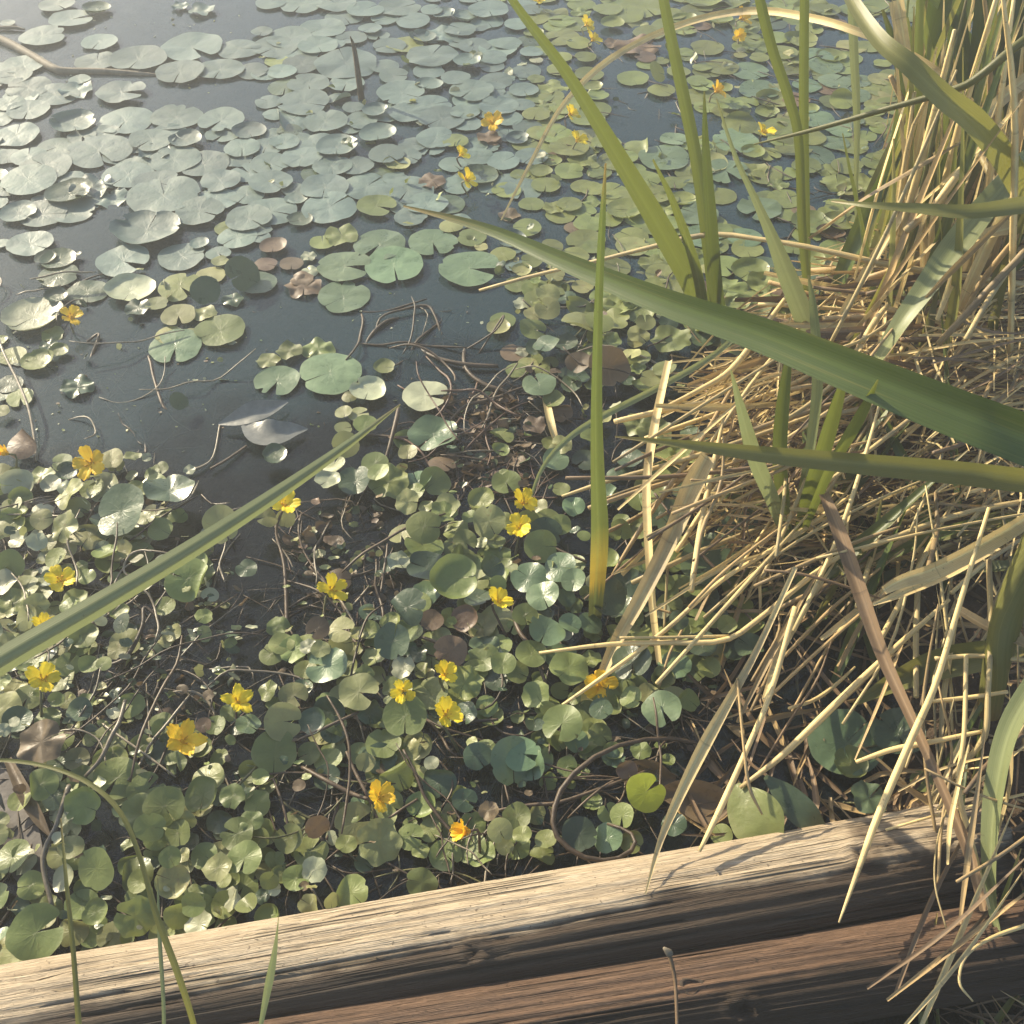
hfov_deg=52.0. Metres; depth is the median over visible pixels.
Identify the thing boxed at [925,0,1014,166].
reed plant
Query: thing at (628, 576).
lily pad
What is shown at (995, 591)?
dry stalk
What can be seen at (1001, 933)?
dry stalk
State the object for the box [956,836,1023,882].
dry stalk
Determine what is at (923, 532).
dry stalk
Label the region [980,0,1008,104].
dry stalk
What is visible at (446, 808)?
lily pad
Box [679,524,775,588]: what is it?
dry stalk
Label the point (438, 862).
lily pad
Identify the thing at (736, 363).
dry stalk
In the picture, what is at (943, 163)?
reed leaf
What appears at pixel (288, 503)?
yellow flower
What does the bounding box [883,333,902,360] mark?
dry stalk
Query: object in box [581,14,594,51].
yellow flower
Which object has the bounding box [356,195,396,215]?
lily pad
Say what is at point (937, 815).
dry stalk
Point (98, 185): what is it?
lily pad
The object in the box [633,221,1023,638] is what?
straw litter
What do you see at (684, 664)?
lily pad
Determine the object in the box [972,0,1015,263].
dry stalk
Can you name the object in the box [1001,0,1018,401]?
dry stalk
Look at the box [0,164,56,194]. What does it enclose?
lily pad
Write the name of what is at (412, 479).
lily pad
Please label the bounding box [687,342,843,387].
dry stalk
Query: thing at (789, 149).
lily pad
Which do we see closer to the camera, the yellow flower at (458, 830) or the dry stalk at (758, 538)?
the yellow flower at (458, 830)
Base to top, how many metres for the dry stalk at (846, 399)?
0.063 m
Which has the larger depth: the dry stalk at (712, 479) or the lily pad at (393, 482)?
the lily pad at (393, 482)
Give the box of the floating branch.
[0,26,155,76]
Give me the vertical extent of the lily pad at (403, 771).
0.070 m
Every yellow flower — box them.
[0,445,17,468]
[24,662,60,716]
[31,612,53,664]
[44,564,75,612]
[59,305,83,351]
[72,445,104,501]
[166,718,207,770]
[220,683,252,764]
[271,491,300,634]
[316,572,347,616]
[369,779,395,868]
[390,679,415,703]
[435,659,461,737]
[435,696,467,774]
[449,818,490,880]
[456,145,474,190]
[458,167,477,211]
[481,110,502,130]
[489,586,515,657]
[506,513,530,582]
[514,487,537,555]
[534,0,544,27]
[564,104,580,128]
[565,130,587,162]
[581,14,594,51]
[584,669,618,698]
[588,30,602,62]
[701,79,725,118]
[731,6,751,48]
[732,28,745,63]
[758,122,776,165]
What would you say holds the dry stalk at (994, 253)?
on the straw litter at (977, 354)
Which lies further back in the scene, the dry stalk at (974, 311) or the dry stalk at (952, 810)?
the dry stalk at (974, 311)
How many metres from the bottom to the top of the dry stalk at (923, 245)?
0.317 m
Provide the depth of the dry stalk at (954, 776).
1.08 m
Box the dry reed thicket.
[882,0,1023,250]
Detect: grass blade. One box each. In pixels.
[0,758,196,1023]
[60,818,81,1023]
[157,878,165,1023]
[259,916,278,1023]
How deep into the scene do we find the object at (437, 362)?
1.75 m
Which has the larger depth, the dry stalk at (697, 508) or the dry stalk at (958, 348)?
the dry stalk at (958, 348)
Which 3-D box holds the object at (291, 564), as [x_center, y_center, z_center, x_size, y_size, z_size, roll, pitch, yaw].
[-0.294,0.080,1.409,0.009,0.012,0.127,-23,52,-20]
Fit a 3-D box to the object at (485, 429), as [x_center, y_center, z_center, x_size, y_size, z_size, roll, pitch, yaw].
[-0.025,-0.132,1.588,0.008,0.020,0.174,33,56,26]
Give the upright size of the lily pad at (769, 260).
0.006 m
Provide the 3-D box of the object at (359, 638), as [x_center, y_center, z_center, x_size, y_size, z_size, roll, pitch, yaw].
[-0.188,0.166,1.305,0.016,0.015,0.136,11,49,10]
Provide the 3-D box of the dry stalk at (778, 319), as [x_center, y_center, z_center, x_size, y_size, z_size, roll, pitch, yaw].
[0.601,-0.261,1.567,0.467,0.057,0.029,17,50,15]
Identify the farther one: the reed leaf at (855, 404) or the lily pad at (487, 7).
the lily pad at (487, 7)
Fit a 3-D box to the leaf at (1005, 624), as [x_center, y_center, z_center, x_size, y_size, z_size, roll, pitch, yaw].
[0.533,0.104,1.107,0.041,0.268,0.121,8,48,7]
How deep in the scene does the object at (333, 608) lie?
1.37 m
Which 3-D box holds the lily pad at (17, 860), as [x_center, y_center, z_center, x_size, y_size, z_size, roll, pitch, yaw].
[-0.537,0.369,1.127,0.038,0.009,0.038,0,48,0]
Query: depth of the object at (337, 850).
1.14 m
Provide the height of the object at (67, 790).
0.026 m
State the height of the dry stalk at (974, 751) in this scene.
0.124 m
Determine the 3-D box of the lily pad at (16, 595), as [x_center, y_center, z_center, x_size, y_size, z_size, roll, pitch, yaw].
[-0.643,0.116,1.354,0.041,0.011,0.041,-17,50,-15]
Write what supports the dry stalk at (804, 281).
on the straw litter at (977, 354)
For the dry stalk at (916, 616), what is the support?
on the straw litter at (977, 354)
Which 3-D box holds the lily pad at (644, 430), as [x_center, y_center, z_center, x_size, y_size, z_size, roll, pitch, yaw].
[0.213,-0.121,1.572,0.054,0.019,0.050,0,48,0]
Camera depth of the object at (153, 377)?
1.67 m
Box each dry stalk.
[479,232,1023,291]
[531,312,759,496]
[539,496,932,653]
[542,398,557,444]
[561,415,808,497]
[562,494,855,703]
[565,448,877,479]
[584,471,741,599]
[587,459,745,509]
[599,452,714,670]
[607,465,719,498]
[609,459,696,532]
[611,388,732,574]
[612,319,839,462]
[613,489,759,573]
[614,397,723,423]
[614,413,771,471]
[617,385,757,509]
[620,635,728,638]
[621,534,661,575]
[631,521,772,584]
[642,360,671,664]
[644,332,863,437]
[645,538,829,616]
[645,567,797,893]
[646,494,700,537]
[647,440,792,540]
[655,407,809,519]
[655,514,807,684]
[656,399,824,410]
[656,607,683,689]
[659,467,767,492]
[663,561,668,627]
[668,296,785,403]
[671,434,895,515]
[675,412,767,552]
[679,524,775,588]
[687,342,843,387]
[688,416,724,592]
[688,522,788,607]
[690,479,756,484]
[692,431,861,561]
[693,435,724,573]
[694,521,748,620]
[698,606,797,851]
[703,481,921,617]
[710,292,834,441]
[714,412,737,441]
[718,463,748,480]
[722,354,761,390]
[728,541,945,556]
[731,363,783,399]
[735,291,906,301]
[736,519,849,722]
[736,678,762,814]
[738,396,859,436]
[738,470,800,567]
[739,598,950,788]
[749,602,797,711]
[750,612,780,681]
[751,404,873,475]
[753,526,899,587]
[754,35,1023,144]
[758,303,877,312]
[758,320,866,553]
[758,641,831,770]
[759,424,897,546]
[760,478,805,578]
[761,316,1023,349]
[762,562,835,698]
[764,271,871,291]
[764,569,881,598]
[764,593,886,699]
[765,445,816,506]
[768,280,1023,331]
[769,575,840,665]
[771,315,974,446]
[772,352,863,427]
[774,579,869,697]
[775,428,789,557]
[777,357,967,392]
[779,498,982,609]
[782,322,1023,353]
[785,548,904,656]
[788,666,855,709]
[789,482,867,513]
[791,312,946,438]
[791,569,863,710]
[792,406,879,631]
[806,320,1023,332]
[808,140,964,238]
[810,320,915,337]
[811,246,1023,275]
[811,267,1023,299]
[813,286,1023,314]
[816,267,1023,304]
[816,276,853,282]
[816,513,1023,558]
[819,313,976,322]
[819,492,987,910]
[820,570,909,640]
[822,313,1020,345]
[823,271,1023,290]
[827,338,917,344]
[827,361,919,493]
[830,69,957,341]
[830,335,900,345]
[830,375,964,481]
[836,566,873,667]
[837,584,883,670]
[838,187,919,314]
[838,507,990,922]
[840,288,1022,344]
[841,369,1004,415]
[842,508,918,724]
[843,319,891,346]
[845,328,892,393]
[846,219,956,339]
[846,620,950,699]
[848,308,1023,313]
[854,89,908,278]
[854,303,890,350]
[854,600,918,759]
[855,479,905,608]
[855,729,981,763]
[857,602,986,705]
[860,66,975,350]
[860,303,888,343]
[861,499,1023,551]
[866,100,1022,322]
[866,238,1023,280]
[866,279,1007,296]
[866,859,1023,988]
[867,283,961,353]
[867,302,887,429]
[872,541,974,565]
[873,548,999,605]
[878,29,956,311]
[880,304,1023,344]
[881,497,954,637]
[881,539,963,586]
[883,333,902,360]
[885,91,915,304]
[885,334,1023,360]
[885,793,1023,830]
[886,74,940,301]
[886,893,1023,1000]
[888,74,904,100]
[888,114,905,257]
[888,359,1023,378]
[889,0,933,241]
[892,0,913,291]
[893,190,934,307]
[894,0,967,350]
[894,728,1023,995]
[896,333,941,352]
[898,750,1023,791]
[900,334,1021,342]
[900,424,920,442]
[903,167,959,233]
[904,47,936,202]
[904,352,997,433]
[904,869,1023,1023]
[905,618,950,767]
[908,301,928,350]
[909,441,942,532]
[913,328,961,371]
[913,493,939,698]
[914,16,1023,254]
[915,457,981,553]
[919,220,927,267]
[920,639,942,705]
[920,801,1016,1023]
[921,442,958,591]
[921,604,938,832]
[922,99,1021,202]
[923,361,982,376]
[924,768,1023,809]
[925,0,997,264]
[925,215,1010,298]
[925,486,953,731]
[926,0,974,157]
[926,121,939,239]
[926,349,997,440]
[926,492,939,564]
[927,283,1007,313]
[931,699,954,800]
[932,442,967,454]
[932,559,993,795]
[932,690,1007,702]
[932,699,977,803]
[933,73,1023,154]
[933,592,940,771]
[933,810,946,927]
[934,451,986,491]
[934,654,1023,661]
[935,0,944,150]
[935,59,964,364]
[935,112,951,342]
[935,137,1023,320]
[935,247,1023,345]
[935,893,998,963]
[936,586,957,739]
[936,685,952,883]
[936,746,1023,808]
[937,767,978,809]
[938,157,986,332]
[938,307,977,379]
[938,542,980,676]
[939,626,956,751]
[944,51,995,179]
[946,537,961,629]
[946,736,970,864]
[948,587,961,618]
[949,538,1020,594]
[950,331,973,356]
[950,380,1023,392]
[952,376,967,386]
[952,607,1023,646]
[956,230,1023,329]
[956,654,990,909]
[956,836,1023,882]
[958,197,1009,314]
[958,924,1023,1001]
[959,732,985,923]
[961,102,1009,288]
[963,733,1023,794]
[964,102,997,189]
[964,273,1009,340]
[965,0,1023,203]
[969,616,987,641]
[969,725,1023,822]
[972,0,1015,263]
[975,0,992,196]
[976,220,1023,241]
[977,340,1023,380]
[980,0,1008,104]
[980,568,1007,639]
[980,631,987,640]
[982,350,1013,397]
[983,559,1023,638]
[984,94,1023,270]
[984,214,1020,321]
[986,213,1023,360]
[998,217,1009,342]
[998,490,1023,633]
[998,675,1013,834]
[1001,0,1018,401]
[1009,26,1023,142]
[1017,645,1023,749]
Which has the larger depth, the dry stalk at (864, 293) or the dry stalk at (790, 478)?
the dry stalk at (864, 293)
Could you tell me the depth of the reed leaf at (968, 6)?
1.62 m
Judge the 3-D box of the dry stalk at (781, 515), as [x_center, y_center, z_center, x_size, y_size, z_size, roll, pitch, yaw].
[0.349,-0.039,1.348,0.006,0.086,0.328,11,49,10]
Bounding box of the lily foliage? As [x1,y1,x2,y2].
[0,0,956,964]
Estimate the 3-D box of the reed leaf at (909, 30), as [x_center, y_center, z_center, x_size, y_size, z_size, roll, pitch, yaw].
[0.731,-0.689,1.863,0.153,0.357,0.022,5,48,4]
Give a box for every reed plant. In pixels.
[508,0,724,332]
[730,275,878,551]
[755,0,810,290]
[881,0,952,156]
[924,0,1011,164]
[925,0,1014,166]
[930,0,1023,103]
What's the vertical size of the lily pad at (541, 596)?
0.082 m
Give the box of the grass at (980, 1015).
[928,840,1023,1023]
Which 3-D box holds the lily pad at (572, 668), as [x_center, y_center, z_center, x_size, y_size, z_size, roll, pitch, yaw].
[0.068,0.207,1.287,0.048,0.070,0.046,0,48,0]
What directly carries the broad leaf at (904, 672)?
on the dark litter at (716, 770)
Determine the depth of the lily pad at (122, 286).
1.82 m
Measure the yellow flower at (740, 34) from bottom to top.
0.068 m
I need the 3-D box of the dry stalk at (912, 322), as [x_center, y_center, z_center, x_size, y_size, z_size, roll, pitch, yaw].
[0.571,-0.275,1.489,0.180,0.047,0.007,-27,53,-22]
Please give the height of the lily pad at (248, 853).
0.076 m
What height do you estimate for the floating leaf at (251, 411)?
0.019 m
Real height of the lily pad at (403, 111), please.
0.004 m
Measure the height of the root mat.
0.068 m
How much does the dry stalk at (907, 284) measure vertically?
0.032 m
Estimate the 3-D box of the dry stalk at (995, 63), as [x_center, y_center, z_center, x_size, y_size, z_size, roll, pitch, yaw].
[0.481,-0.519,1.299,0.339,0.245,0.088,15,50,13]
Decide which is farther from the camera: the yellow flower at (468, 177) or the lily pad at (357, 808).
the yellow flower at (468, 177)
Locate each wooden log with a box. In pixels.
[0,796,1023,1023]
[242,897,1023,1023]
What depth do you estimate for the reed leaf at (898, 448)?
1.38 m
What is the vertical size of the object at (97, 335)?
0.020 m
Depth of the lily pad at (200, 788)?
1.16 m
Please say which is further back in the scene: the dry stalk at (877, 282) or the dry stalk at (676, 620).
the dry stalk at (877, 282)
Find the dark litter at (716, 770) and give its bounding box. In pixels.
[624,570,1023,864]
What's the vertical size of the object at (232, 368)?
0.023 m
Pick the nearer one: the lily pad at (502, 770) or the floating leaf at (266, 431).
the lily pad at (502, 770)
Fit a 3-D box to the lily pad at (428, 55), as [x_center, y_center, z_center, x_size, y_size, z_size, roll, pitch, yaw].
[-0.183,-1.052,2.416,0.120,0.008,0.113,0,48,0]
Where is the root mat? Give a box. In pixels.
[0,0,912,955]
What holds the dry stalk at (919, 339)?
on the straw litter at (977, 354)
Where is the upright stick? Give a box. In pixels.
[350,36,365,104]
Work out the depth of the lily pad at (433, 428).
1.57 m
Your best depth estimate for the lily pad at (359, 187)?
2.05 m
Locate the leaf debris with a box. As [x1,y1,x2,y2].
[0,15,882,948]
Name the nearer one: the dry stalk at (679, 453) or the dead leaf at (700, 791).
the dead leaf at (700, 791)
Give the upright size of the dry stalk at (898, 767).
0.170 m
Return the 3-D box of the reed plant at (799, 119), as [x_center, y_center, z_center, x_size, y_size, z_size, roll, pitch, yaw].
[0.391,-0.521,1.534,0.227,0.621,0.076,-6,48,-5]
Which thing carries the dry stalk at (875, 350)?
on the straw litter at (977, 354)
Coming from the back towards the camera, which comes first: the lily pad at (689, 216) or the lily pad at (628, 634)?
the lily pad at (689, 216)
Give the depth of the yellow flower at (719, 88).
2.26 m
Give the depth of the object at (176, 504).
1.45 m
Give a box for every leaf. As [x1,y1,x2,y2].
[0,404,400,675]
[0,765,41,886]
[4,757,49,835]
[218,400,287,425]
[241,419,307,444]
[403,205,1023,465]
[501,7,1009,219]
[588,163,608,619]
[615,436,1023,492]
[618,759,675,790]
[664,779,729,824]
[716,99,824,338]
[727,775,824,838]
[761,446,971,621]
[761,511,1000,596]
[765,341,840,420]
[776,421,910,568]
[791,497,906,528]
[795,350,897,485]
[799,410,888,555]
[802,391,821,539]
[802,557,916,628]
[804,514,901,640]
[805,416,872,598]
[817,291,824,317]
[822,305,1007,402]
[823,27,991,392]
[825,138,905,313]
[828,486,915,692]
[831,196,1023,218]
[837,494,882,640]
[841,477,889,571]
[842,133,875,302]
[844,0,1023,196]
[848,9,859,217]
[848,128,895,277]
[853,0,960,314]
[853,640,1023,704]
[861,570,878,681]
[870,0,927,253]
[870,52,925,246]
[873,150,1023,359]
[879,407,948,588]
[882,514,1023,593]
[884,176,897,230]
[885,289,938,447]
[887,138,895,352]
[887,560,1008,573]
[893,166,924,305]
[904,0,923,291]
[905,1,1023,349]
[907,7,914,293]
[907,17,911,42]
[914,130,964,240]
[918,913,937,1023]
[923,490,995,566]
[924,101,930,130]
[926,101,973,308]
[936,1009,939,1023]
[937,0,1006,307]
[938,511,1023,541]
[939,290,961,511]
[940,624,1023,766]
[942,0,971,138]
[947,143,956,198]
[962,743,969,804]
[964,109,1010,201]
[968,748,981,797]
[970,37,1001,203]
[973,0,998,98]
[974,234,1023,312]
[975,718,983,757]
[977,533,1023,720]
[981,679,1023,931]
[983,140,1023,270]
[990,995,1017,1023]
[997,849,1021,910]
[1003,0,1023,136]
[1016,258,1023,270]
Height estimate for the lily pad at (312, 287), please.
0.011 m
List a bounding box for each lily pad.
[0,122,39,145]
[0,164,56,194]
[0,297,62,330]
[0,463,10,474]
[0,469,33,493]
[0,508,24,536]
[0,588,28,617]
[0,678,27,704]
[0,691,21,721]
[0,839,29,873]
[0,882,8,908]
[2,55,43,72]
[5,76,51,97]
[5,903,80,960]
[6,100,49,118]
[6,231,53,255]
[6,429,46,467]
[17,200,67,226]
[17,575,37,595]
[17,649,46,670]
[17,719,65,766]
[18,25,64,44]
[19,152,71,176]
[19,348,53,369]
[24,578,52,598]
[29,768,58,800]
[31,83,79,104]
[38,264,78,286]
[44,178,92,201]
[45,535,76,559]
[46,842,67,869]
[48,10,92,25]
[49,109,94,131]
[52,200,94,222]
[52,510,89,558]
[55,478,82,509]
[59,919,89,946]
[60,374,94,398]
[64,135,132,167]
[64,787,112,841]
[64,889,97,919]
[67,280,106,303]
[69,173,113,197]
[70,524,105,549]
[74,51,111,67]
[76,192,106,207]
[78,847,113,890]
[86,472,117,501]
[92,746,127,764]
[93,757,140,799]
[95,81,145,102]
[95,244,149,276]
[96,107,152,133]
[96,921,121,946]
[98,483,143,536]
[101,146,143,164]
[101,161,154,187]
[103,273,155,300]
[109,45,166,68]
[109,210,180,243]
[109,628,140,654]
[113,894,155,937]
[116,157,148,178]
[119,793,147,837]
[122,856,153,891]
[126,176,200,214]
[126,771,165,799]
[128,129,175,150]
[131,170,177,193]
[133,813,212,841]
[142,786,184,826]
[143,474,194,507]
[148,146,201,172]
[148,329,201,362]
[150,104,203,128]
[154,123,185,145]
[154,863,215,898]
[155,60,203,82]
[157,243,204,270]
[158,273,198,301]
[160,32,222,60]
[160,304,194,324]
[164,558,207,602]
[175,196,224,224]
[181,557,214,583]
[181,893,214,927]
[182,150,228,175]
[185,776,216,811]
[192,763,224,787]
[194,314,244,345]
[197,107,244,130]
[198,59,244,78]
[198,188,236,207]
[200,169,240,191]
[202,504,237,550]
[217,39,260,58]
[217,228,256,247]
[220,817,252,849]
[222,152,253,166]
[225,204,271,229]
[227,840,294,873]
[227,870,258,898]
[248,170,292,192]
[248,198,296,224]
[250,152,287,171]
[251,731,296,780]
[253,36,297,57]
[253,366,299,394]
[264,702,300,740]
[266,26,311,47]
[276,48,319,61]
[277,89,328,114]
[277,109,306,129]
[280,0,321,12]
[280,147,322,166]
[282,54,318,72]
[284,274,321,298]
[287,73,329,91]
[288,826,317,856]
[290,133,340,156]
[290,634,320,663]
[293,836,328,864]
[297,35,337,52]
[299,353,361,394]
[300,18,345,35]
[300,174,348,197]
[301,191,356,222]
[302,337,335,357]
[303,110,347,131]
[306,645,346,689]
[312,156,351,173]
[313,696,344,726]
[314,46,376,77]
[316,0,355,11]
[316,133,357,153]
[317,252,370,280]
[318,281,369,312]
[334,801,370,844]
[336,874,381,906]
[338,466,369,507]
[338,673,378,709]
[345,173,385,198]
[349,375,385,399]
[353,229,404,258]
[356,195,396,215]
[357,818,402,866]
[364,742,397,773]
[365,246,422,282]
[365,729,401,757]
[368,463,408,498]
[369,790,402,811]
[374,622,409,695]
[376,80,424,103]
[378,0,420,15]
[379,758,417,813]
[382,176,433,202]
[382,676,412,703]
[382,692,426,737]
[387,102,427,121]
[391,588,431,631]
[395,511,440,575]
[395,738,421,765]
[399,551,441,579]
[402,381,446,410]
[404,537,443,554]
[406,44,458,66]
[406,192,448,212]
[406,867,438,893]
[407,414,456,450]
[408,229,457,254]
[408,471,431,487]
[412,95,451,107]
[414,677,447,709]
[416,127,451,147]
[418,105,464,128]
[420,466,450,494]
[422,801,456,830]
[423,769,456,798]
[426,692,438,718]
[429,553,476,608]
[429,838,461,870]
[431,635,466,666]
[438,251,498,286]
[446,665,484,700]
[449,79,493,100]
[452,92,495,109]
[458,831,485,862]
[464,570,488,589]
[464,588,490,605]
[465,841,494,866]
[468,0,508,16]
[468,635,502,653]
[468,643,497,671]
[473,504,505,538]
[478,564,508,588]
[479,96,518,113]
[480,605,512,636]
[486,735,532,800]
[505,736,541,776]
[510,562,545,604]
[515,640,545,666]
[521,373,555,410]
[522,750,543,801]
[524,530,556,562]
[526,581,568,641]
[529,615,565,673]
[530,517,565,551]
[533,740,552,771]
[542,704,582,752]
[544,28,579,45]
[544,552,575,581]
[545,643,572,664]
[549,137,588,155]
[549,651,588,689]
[561,312,603,336]
[562,816,596,851]
[566,229,605,247]
[566,296,593,313]
[572,683,592,705]
[574,721,598,753]
[586,298,615,311]
[588,346,630,403]
[594,575,625,615]
[603,294,636,312]
[605,672,631,688]
[606,633,637,648]
[606,680,637,708]
[607,308,629,328]
[609,595,631,617]
[612,646,651,678]
[613,567,642,596]
[614,33,660,54]
[620,0,660,17]
[623,413,649,435]
[624,207,644,227]
[626,773,665,829]
[632,690,681,739]
[634,473,666,495]
[636,416,671,443]
[638,144,688,169]
[640,462,669,479]
[642,498,673,528]
[645,277,666,285]
[650,325,690,351]
[657,651,691,678]
[658,461,680,479]
[660,639,686,655]
[670,437,694,462]
[680,201,718,223]
[680,539,734,585]
[687,584,719,610]
[688,225,722,246]
[704,637,727,662]
[711,159,747,182]
[713,128,758,152]
[720,338,752,360]
[721,502,757,534]
[722,277,747,300]
[729,609,764,632]
[733,62,769,79]
[737,196,781,219]
[739,79,779,98]
[741,291,771,306]
[747,271,779,292]
[749,256,775,272]
[756,288,783,296]
[775,134,812,154]
[807,709,883,775]
[825,780,886,813]
[834,745,868,777]
[870,707,925,753]
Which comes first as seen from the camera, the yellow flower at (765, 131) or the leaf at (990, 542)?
the leaf at (990, 542)
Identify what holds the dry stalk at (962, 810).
on the wooden log at (827, 976)
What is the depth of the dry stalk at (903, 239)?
1.40 m
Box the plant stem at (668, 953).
[663,947,678,1023]
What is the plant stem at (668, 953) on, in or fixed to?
on the wooden log at (827, 976)
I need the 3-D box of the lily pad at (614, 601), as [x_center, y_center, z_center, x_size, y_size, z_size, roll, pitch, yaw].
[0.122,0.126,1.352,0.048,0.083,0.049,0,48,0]

